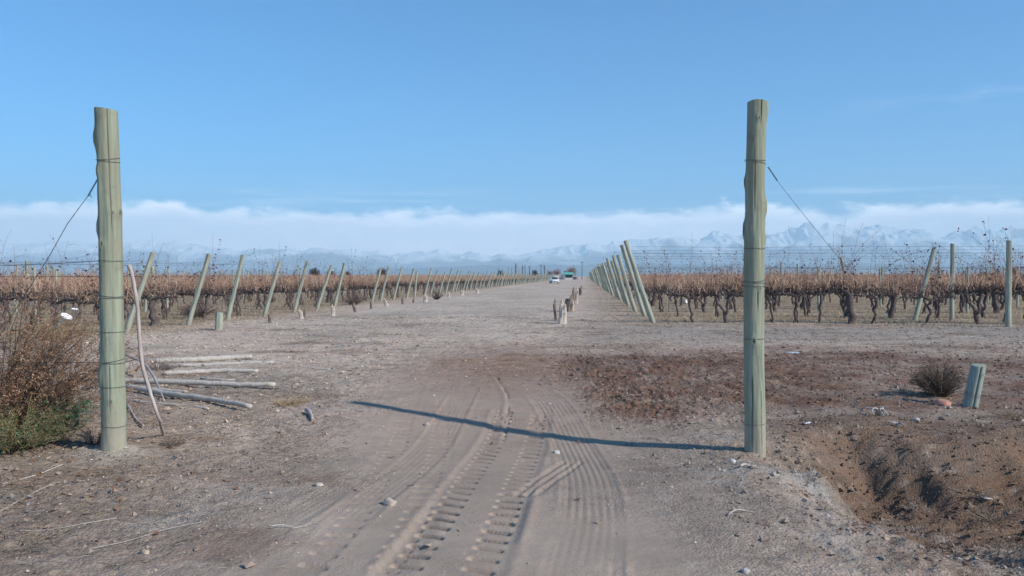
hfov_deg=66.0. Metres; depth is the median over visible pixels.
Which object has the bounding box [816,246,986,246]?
trellis wire
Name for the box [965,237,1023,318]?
grapevine
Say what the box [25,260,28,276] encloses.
line post
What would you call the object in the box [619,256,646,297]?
grapevine
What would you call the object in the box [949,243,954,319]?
line post
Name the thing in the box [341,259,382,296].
grapevine
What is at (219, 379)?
fallen pole
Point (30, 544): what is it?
dead weed
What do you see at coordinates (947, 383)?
dry bush
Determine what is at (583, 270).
hills
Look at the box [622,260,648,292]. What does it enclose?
grapevine
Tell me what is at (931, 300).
grapevine
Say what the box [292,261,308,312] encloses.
end post
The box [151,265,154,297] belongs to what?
line post
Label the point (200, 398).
fallen pole
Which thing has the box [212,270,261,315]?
grapevine
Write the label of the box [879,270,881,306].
line post
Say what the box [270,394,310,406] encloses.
straw tuft
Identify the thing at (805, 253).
trellis wire
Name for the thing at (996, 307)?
grapevine
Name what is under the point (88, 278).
grapevine
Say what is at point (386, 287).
grapevine
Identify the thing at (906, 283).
grapevine
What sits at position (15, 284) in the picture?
grapevine
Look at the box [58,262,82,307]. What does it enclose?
grapevine
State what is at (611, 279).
end post
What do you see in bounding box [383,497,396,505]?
stone
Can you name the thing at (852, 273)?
guy wire
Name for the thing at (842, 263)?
line post
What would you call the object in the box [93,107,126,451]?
gate post
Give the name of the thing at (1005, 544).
dead weed
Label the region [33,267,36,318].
line post
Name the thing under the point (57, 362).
fence wire
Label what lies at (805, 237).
mountains
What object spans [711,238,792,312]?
grapevine
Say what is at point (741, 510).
stick
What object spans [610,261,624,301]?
end post
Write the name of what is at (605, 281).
end post
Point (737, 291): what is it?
grapevine
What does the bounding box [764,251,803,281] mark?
grapevine
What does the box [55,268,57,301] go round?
line post
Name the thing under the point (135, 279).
grapevine
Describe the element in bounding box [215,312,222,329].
anchor stump
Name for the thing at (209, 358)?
fallen pole
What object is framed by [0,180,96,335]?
guy wire
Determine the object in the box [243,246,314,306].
grapevine
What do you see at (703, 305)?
grapevine
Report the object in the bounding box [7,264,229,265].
trellis wire
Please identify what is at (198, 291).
end post
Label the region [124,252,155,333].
end post
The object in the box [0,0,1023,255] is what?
sky
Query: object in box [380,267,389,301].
end post
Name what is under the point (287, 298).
grapevine
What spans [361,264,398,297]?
grapevine
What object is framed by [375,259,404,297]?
grapevine
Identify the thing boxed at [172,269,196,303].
grapevine
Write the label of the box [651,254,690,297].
grapevine
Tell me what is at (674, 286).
grapevine
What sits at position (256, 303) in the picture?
grapevine
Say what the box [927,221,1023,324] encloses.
grapevine
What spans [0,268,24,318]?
grapevine
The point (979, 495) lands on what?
dead weed
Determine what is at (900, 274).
grapevine
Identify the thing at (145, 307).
line post
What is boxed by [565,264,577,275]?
bare tree
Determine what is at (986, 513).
dead weed
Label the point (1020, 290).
grapevine
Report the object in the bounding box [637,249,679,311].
grapevine
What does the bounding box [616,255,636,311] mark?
end post
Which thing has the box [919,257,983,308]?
grapevine
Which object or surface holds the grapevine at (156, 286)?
on the ground at (480, 492)
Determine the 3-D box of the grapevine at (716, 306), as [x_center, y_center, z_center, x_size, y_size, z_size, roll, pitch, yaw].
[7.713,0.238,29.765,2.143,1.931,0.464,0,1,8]
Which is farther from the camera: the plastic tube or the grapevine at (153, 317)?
the plastic tube
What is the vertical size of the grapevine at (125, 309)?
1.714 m
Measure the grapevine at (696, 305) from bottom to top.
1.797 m
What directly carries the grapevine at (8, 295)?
on the ground at (480, 492)
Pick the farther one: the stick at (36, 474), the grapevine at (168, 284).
the grapevine at (168, 284)
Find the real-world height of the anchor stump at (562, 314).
1.078 m
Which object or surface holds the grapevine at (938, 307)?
on the ground at (480, 492)
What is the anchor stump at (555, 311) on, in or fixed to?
on the ground at (480, 492)
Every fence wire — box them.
[0,261,94,265]
[2,362,93,362]
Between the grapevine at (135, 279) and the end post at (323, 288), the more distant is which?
the end post at (323, 288)
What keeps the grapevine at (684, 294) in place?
on the ground at (480, 492)
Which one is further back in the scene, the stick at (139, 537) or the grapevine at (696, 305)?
the grapevine at (696, 305)
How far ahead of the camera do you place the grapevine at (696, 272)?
56.72 m
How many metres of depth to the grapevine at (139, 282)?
33.73 m
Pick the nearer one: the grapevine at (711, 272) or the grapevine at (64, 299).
the grapevine at (64, 299)
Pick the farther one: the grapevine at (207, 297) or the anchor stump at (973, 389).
the grapevine at (207, 297)
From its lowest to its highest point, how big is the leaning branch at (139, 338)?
1.682 m
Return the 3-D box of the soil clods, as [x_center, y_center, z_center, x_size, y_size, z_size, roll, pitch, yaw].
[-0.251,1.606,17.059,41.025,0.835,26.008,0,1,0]
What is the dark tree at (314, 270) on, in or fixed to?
on the ground at (480, 492)
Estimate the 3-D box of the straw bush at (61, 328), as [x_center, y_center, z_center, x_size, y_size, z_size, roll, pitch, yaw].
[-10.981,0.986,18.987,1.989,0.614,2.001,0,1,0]
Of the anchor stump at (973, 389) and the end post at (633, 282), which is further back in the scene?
the end post at (633, 282)
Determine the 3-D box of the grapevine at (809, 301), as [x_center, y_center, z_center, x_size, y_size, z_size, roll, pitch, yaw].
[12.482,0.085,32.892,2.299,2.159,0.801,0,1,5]
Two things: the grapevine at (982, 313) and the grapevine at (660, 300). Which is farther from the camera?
the grapevine at (660, 300)
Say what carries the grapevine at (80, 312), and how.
on the ground at (480, 492)
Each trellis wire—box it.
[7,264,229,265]
[631,250,896,250]
[646,253,973,253]
[650,258,891,258]
[665,256,891,256]
[683,268,911,268]
[689,252,965,253]
[696,291,974,292]
[697,269,742,269]
[712,267,979,267]
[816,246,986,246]
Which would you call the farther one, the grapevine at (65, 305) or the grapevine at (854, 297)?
the grapevine at (854, 297)
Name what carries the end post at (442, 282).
on the ground at (480, 492)
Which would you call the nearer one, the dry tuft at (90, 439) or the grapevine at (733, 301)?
the dry tuft at (90, 439)
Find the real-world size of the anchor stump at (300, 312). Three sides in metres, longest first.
0.515 x 0.176 x 0.172 m
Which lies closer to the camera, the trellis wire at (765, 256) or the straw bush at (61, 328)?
the straw bush at (61, 328)
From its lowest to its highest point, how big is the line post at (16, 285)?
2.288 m
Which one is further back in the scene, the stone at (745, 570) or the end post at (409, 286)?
the end post at (409, 286)
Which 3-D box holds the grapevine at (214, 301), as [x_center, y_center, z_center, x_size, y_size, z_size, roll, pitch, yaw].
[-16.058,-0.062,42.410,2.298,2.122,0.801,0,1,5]
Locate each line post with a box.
[15,264,18,310]
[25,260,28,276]
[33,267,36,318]
[45,265,48,301]
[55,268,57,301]
[144,279,147,311]
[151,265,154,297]
[166,269,168,307]
[817,267,819,312]
[840,257,847,280]
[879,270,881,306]
[912,248,935,319]
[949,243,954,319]
[966,268,968,313]
[1005,240,1011,326]
[1016,266,1018,307]
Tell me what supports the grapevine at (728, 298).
on the ground at (480, 492)
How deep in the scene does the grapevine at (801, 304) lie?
36.15 m
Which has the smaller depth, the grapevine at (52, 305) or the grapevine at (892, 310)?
the grapevine at (52, 305)
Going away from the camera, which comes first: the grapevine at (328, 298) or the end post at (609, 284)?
the grapevine at (328, 298)
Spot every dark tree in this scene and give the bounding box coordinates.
[309,267,320,275]
[375,267,386,274]
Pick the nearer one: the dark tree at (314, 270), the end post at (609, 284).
the end post at (609, 284)
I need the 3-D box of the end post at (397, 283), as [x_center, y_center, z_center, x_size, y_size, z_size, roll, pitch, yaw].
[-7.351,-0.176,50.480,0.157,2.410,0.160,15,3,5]
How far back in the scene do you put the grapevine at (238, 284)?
42.15 m
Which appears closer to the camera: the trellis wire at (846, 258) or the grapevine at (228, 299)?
the trellis wire at (846, 258)
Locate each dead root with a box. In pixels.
[860,406,888,415]
[884,420,907,426]
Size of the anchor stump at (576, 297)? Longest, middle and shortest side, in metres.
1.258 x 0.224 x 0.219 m
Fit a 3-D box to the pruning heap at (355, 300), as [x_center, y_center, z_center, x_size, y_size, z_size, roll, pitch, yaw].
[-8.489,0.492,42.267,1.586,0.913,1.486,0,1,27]
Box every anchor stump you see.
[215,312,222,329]
[268,312,271,322]
[298,309,303,318]
[331,304,334,315]
[553,299,557,320]
[558,299,566,323]
[565,295,572,311]
[574,288,577,303]
[962,363,985,406]
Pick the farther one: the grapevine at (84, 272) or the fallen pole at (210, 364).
the grapevine at (84, 272)
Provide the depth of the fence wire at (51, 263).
7.06 m
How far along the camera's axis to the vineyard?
78.77 m
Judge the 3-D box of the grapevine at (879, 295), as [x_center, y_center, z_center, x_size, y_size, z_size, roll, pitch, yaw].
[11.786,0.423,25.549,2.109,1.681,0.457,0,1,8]
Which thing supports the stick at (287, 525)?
on the ground at (480, 492)
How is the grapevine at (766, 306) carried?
on the ground at (480, 492)
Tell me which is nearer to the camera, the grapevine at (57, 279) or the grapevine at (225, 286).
the grapevine at (57, 279)
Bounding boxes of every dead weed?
[0,486,85,515]
[0,521,89,560]
[950,483,1001,499]
[954,499,1023,527]
[982,538,1023,550]
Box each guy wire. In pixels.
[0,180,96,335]
[767,167,966,392]
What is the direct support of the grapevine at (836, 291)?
on the ground at (480, 492)
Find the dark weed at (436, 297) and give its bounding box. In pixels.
[430,290,443,299]
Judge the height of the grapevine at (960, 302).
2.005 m
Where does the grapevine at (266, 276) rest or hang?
on the ground at (480, 492)
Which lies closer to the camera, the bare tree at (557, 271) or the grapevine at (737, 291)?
the grapevine at (737, 291)
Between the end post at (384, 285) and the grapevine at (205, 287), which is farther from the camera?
the end post at (384, 285)
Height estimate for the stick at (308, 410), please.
0.064 m
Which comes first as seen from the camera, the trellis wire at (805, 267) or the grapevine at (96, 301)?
the grapevine at (96, 301)
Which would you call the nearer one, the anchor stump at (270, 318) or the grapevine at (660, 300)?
the anchor stump at (270, 318)
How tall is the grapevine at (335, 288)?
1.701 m
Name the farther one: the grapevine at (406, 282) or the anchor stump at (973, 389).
the grapevine at (406, 282)
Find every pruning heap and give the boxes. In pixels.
[172,302,219,317]
[340,289,367,304]
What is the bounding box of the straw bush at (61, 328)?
[16,315,99,339]
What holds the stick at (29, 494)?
on the ground at (480, 492)
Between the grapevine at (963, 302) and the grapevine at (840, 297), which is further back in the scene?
the grapevine at (963, 302)
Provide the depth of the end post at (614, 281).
50.40 m
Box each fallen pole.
[94,377,275,387]
[126,384,252,408]
[129,384,187,392]
[129,399,208,409]
[155,354,251,362]
[164,368,258,374]
[165,361,273,366]
[200,377,234,380]
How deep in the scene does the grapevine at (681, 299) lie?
39.90 m
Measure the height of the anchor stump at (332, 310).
0.627 m
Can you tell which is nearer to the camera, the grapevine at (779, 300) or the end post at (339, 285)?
the end post at (339, 285)
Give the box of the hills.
[0,263,1023,275]
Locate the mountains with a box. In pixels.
[0,222,1023,271]
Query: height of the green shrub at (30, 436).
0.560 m
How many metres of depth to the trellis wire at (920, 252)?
32.48 m
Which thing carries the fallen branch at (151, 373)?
on the ground at (480, 492)
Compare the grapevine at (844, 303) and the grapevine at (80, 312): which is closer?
the grapevine at (80, 312)
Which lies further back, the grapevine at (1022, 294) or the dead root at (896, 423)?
the grapevine at (1022, 294)
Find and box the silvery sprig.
[902,498,929,511]
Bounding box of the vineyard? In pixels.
[0,271,1021,296]
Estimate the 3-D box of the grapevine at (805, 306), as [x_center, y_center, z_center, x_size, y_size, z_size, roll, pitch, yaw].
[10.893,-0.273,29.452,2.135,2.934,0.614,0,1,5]
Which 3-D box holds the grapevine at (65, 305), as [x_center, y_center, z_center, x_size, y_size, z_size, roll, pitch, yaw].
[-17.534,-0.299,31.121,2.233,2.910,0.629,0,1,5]
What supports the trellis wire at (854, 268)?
attached to the end post at (633, 282)
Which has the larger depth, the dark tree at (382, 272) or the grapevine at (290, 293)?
the dark tree at (382, 272)
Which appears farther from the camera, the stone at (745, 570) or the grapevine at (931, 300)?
the grapevine at (931, 300)
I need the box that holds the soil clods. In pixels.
[0,315,1023,575]
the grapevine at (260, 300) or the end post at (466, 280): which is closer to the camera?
the grapevine at (260, 300)
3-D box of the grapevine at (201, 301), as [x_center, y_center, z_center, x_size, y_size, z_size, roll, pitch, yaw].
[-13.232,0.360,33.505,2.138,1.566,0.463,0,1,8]
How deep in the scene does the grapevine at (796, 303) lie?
25.73 m
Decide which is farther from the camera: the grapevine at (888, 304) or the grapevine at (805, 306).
the grapevine at (888, 304)
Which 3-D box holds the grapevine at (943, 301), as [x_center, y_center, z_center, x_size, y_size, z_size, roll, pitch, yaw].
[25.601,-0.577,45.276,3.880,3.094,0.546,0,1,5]
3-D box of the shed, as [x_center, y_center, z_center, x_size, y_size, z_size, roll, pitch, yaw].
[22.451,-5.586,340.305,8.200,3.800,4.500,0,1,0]
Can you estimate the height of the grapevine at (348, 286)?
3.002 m
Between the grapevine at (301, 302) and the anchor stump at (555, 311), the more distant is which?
the grapevine at (301, 302)
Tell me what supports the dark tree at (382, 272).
on the ground at (480, 492)
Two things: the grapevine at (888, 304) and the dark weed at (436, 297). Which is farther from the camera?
the dark weed at (436, 297)
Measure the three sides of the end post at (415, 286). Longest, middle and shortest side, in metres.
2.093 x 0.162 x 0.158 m
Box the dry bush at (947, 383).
[908,356,966,397]
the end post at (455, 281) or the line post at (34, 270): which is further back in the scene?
the end post at (455, 281)
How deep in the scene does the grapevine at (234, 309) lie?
33.33 m
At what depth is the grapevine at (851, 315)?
25.57 m
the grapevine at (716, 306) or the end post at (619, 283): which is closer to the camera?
the grapevine at (716, 306)
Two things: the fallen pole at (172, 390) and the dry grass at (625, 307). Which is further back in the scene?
the dry grass at (625, 307)
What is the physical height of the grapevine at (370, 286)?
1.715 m
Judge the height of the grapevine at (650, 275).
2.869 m
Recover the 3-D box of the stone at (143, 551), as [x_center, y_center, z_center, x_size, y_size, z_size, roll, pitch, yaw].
[-2.055,1.485,4.415,0.061,0.040,0.039,-7,-3,38]
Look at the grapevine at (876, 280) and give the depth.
39.07 m
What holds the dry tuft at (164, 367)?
on the ground at (480, 492)
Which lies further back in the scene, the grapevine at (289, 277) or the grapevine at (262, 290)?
the grapevine at (289, 277)
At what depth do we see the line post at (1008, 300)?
23.83 m
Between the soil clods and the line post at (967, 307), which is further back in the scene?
the line post at (967, 307)
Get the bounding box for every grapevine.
[0,231,88,332]
[0,260,40,324]
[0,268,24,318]
[5,262,67,304]
[5,266,48,309]
[12,268,63,318]
[17,235,80,324]
[21,269,91,331]
[38,266,86,311]
[44,246,91,312]
[51,273,96,318]
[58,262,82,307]
[66,260,125,306]
[67,254,134,332]
[69,265,98,314]
[73,269,138,296]
[75,247,123,311]
[123,253,153,314]
[123,270,152,305]
[124,274,153,319]
[126,242,224,325]
[130,272,159,306]
[136,266,192,319]
[142,252,200,303]
[147,247,224,315]
[149,243,193,311]
[158,272,190,305]
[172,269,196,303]
[177,239,251,309]
[178,254,227,319]
[186,279,221,304]
[204,267,231,303]
[207,270,241,304]
[212,257,243,306]
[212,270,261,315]
[214,277,254,311]
[228,248,287,304]
[230,258,261,304]
[241,269,275,306]
[241,276,280,309]
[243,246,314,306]
[258,252,315,302]
[259,255,304,300]
[265,274,307,307]
[269,274,309,308]
[275,260,331,300]
[283,252,316,304]
[286,267,343,302]
[295,273,335,306]
[300,275,323,299]
[317,275,348,305]
[330,248,363,300]
[337,263,361,298]
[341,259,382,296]
[351,275,379,300]
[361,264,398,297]
[367,266,393,298]
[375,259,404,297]
[386,258,408,296]
[600,260,669,305]
[614,251,678,309]
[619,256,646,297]
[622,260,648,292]
[630,274,664,301]
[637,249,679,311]
[637,257,664,299]
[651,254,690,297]
[652,242,698,316]
[658,268,684,301]
[663,267,723,322]
[665,271,696,306]
[678,259,725,312]
[679,273,711,308]
[680,249,726,306]
[684,259,723,280]
[688,249,742,303]
[688,270,741,316]
[697,252,743,322]
[709,270,738,309]
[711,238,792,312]
[717,248,788,308]
[720,235,781,292]
[737,226,800,322]
[740,281,785,304]
[742,247,822,309]
[764,251,798,311]
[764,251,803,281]
[764,266,796,306]
[765,266,825,322]
[775,249,829,316]
[783,264,831,312]
[785,221,881,323]
[817,275,868,317]
[819,226,939,323]
[821,249,861,307]
[822,242,918,317]
[832,265,873,309]
[845,276,905,323]
[850,244,891,308]
[850,247,887,306]
[862,242,958,323]
[866,269,909,311]
[870,247,916,305]
[884,239,922,308]
[892,251,943,306]
[899,266,949,312]
[902,255,947,301]
[904,244,963,304]
[912,247,966,317]
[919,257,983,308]
[920,250,999,309]
[924,263,976,307]
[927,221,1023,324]
[931,262,992,302]
[938,268,984,312]
[940,240,1004,323]
[955,249,1001,317]
[957,228,1023,295]
[958,256,996,298]
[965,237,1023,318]
[969,248,1020,312]
[981,268,1023,309]
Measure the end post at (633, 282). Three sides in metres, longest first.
3.128 x 0.182 x 0.178 m
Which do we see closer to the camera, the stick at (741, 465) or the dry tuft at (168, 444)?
the stick at (741, 465)
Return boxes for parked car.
[549,277,558,283]
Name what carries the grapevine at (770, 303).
on the ground at (480, 492)
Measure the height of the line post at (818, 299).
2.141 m
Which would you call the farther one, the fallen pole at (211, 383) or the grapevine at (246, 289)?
the grapevine at (246, 289)
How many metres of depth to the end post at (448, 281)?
68.81 m
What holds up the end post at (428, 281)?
on the ground at (480, 492)
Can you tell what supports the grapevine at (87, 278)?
on the ground at (480, 492)
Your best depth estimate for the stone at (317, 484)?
5.83 m
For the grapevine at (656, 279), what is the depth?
36.80 m
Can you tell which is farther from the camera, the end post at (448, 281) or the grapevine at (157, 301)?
the end post at (448, 281)
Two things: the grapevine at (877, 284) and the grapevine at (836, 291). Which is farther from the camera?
the grapevine at (877, 284)
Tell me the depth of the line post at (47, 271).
46.48 m
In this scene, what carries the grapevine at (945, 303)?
on the ground at (480, 492)
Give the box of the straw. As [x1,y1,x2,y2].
[0,315,1023,575]
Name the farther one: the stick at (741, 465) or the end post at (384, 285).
the end post at (384, 285)
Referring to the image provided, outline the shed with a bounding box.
[554,271,573,278]
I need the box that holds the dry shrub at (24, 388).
[0,288,152,434]
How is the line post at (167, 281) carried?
on the ground at (480, 492)
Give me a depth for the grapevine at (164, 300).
27.33 m
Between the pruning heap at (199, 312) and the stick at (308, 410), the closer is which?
the stick at (308, 410)
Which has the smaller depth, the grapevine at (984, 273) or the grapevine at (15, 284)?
the grapevine at (15, 284)
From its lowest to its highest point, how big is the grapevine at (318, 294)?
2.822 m
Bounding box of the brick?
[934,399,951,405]
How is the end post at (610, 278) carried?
on the ground at (480, 492)
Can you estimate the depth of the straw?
9.99 m
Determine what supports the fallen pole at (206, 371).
on the ground at (480, 492)
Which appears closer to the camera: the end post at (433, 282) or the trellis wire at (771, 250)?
the trellis wire at (771, 250)
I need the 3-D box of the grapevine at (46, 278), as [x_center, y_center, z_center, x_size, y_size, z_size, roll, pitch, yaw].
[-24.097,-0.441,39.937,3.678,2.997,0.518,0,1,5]
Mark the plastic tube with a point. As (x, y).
(73, 312)
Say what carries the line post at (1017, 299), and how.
on the ground at (480, 492)
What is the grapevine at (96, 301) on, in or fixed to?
on the ground at (480, 492)
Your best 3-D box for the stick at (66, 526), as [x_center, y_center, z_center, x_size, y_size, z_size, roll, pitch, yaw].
[-2.755,1.472,4.889,0.543,0.033,0.042,0,1,-18]
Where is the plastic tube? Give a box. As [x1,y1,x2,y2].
[71,308,78,320]
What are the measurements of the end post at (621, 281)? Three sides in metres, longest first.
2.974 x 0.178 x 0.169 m
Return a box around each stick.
[0,483,55,510]
[2,464,62,483]
[18,517,116,530]
[89,522,199,548]
[126,403,143,425]
[270,524,306,527]
[304,408,313,419]
[727,509,754,514]
[739,463,755,466]
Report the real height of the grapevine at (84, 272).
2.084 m
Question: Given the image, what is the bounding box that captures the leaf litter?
[0,376,1023,575]
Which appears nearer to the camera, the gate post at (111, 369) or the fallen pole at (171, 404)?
the gate post at (111, 369)
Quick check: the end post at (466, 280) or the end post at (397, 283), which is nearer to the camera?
the end post at (397, 283)
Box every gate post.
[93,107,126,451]
[742,99,768,457]
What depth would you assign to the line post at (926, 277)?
27.63 m
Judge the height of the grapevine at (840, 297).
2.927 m
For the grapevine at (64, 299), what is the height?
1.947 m
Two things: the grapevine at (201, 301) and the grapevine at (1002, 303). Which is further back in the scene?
the grapevine at (1002, 303)
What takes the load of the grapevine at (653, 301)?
on the ground at (480, 492)
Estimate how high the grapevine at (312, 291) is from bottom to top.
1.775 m
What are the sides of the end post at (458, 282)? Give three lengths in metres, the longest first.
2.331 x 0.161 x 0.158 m
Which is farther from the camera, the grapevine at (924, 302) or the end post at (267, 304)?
the grapevine at (924, 302)
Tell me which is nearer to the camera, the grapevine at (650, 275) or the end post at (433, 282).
the grapevine at (650, 275)
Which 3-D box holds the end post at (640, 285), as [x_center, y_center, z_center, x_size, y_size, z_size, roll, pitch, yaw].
[4.282,-0.090,26.271,0.175,3.173,0.179,-19,-2,5]
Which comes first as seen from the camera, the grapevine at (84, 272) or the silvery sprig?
the silvery sprig
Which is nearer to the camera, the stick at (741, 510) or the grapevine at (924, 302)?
the stick at (741, 510)
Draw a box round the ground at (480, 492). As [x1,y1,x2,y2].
[0,276,1023,575]
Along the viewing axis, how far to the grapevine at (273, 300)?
45.59 m
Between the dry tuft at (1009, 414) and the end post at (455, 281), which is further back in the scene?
the end post at (455, 281)
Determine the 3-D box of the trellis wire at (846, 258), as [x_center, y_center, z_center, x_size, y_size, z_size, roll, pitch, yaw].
[19.611,-1.230,32.264,29.900,0.041,0.007,0,1,5]
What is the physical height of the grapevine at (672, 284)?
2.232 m
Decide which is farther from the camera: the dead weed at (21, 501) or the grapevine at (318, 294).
the grapevine at (318, 294)
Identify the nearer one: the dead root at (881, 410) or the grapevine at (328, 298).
the dead root at (881, 410)
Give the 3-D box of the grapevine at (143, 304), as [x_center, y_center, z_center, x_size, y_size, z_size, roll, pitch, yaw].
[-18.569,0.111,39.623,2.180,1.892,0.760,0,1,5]
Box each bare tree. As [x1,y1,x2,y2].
[551,268,560,274]
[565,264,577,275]
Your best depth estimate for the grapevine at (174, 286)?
39.42 m
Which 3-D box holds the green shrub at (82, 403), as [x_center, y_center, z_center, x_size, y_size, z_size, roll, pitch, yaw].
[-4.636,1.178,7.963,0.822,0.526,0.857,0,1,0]
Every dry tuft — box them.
[76,426,100,445]
[137,357,183,370]
[158,437,184,448]
[987,407,1023,420]
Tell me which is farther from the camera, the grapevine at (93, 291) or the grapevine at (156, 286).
the grapevine at (156, 286)
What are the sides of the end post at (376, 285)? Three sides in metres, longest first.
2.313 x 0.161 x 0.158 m
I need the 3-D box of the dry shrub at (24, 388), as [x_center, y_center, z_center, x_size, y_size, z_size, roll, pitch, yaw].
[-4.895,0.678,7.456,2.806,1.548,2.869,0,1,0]
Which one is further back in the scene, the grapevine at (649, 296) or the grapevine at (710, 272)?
the grapevine at (649, 296)
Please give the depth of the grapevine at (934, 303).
35.61 m
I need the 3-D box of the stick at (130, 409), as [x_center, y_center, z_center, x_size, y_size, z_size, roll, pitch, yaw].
[-4.124,1.385,8.600,0.032,0.035,1.565,-1,1,-31]
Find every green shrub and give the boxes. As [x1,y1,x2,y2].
[0,389,95,452]
[31,380,99,426]
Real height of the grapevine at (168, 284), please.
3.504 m
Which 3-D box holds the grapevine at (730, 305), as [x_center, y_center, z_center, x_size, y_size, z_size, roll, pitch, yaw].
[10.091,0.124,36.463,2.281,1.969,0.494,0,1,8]
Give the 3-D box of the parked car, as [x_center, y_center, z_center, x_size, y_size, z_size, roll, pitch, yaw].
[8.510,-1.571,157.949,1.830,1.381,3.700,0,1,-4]
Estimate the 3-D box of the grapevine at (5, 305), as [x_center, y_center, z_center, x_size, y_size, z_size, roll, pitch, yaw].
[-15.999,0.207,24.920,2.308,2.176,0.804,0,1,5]
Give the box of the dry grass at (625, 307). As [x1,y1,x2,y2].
[0,287,1023,350]
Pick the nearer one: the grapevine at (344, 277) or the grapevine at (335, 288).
the grapevine at (335, 288)
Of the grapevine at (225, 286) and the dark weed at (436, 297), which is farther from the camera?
the dark weed at (436, 297)
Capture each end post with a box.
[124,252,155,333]
[186,253,210,324]
[226,254,244,319]
[262,261,280,316]
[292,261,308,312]
[315,265,332,309]
[333,263,345,307]
[371,267,381,301]
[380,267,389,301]
[392,267,402,299]
[405,269,414,298]
[414,271,417,296]
[424,268,431,293]
[429,270,437,294]
[438,272,445,293]
[445,268,451,293]
[451,270,458,292]
[455,271,461,291]
[463,271,469,290]
[600,265,609,292]
[602,263,613,295]
[604,263,616,296]
[606,258,621,299]
[606,261,617,297]
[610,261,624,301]
[612,255,629,305]
[612,259,625,303]
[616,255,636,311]
[620,245,646,315]
[623,240,654,322]
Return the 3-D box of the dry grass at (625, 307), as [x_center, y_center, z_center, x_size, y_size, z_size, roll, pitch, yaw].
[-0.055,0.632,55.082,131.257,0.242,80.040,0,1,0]
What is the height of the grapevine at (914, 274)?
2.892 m
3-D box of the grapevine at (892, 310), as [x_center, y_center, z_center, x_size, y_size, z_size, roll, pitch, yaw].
[13.279,-0.247,29.205,3.517,2.945,0.495,0,1,5]
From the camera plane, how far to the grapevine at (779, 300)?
39.54 m
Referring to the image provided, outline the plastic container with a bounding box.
[57,313,71,326]
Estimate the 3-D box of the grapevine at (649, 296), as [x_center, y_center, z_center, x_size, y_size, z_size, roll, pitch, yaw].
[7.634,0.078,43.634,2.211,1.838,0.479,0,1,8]
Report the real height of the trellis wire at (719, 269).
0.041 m
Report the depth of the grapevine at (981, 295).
25.23 m
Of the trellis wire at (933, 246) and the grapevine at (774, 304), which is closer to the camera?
the trellis wire at (933, 246)
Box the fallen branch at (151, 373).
[125,354,164,401]
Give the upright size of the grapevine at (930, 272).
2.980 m
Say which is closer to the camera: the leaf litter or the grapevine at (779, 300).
the leaf litter
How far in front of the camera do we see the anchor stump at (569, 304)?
33.89 m
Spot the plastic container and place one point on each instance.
(63, 318)
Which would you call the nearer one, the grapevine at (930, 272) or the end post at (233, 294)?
the end post at (233, 294)
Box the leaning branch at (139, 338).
[127,265,164,435]
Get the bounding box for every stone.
[141,549,148,553]
[315,482,323,486]
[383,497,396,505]
[742,568,749,573]
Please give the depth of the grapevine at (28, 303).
34.22 m
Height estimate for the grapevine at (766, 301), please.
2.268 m
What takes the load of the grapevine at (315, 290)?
on the ground at (480, 492)

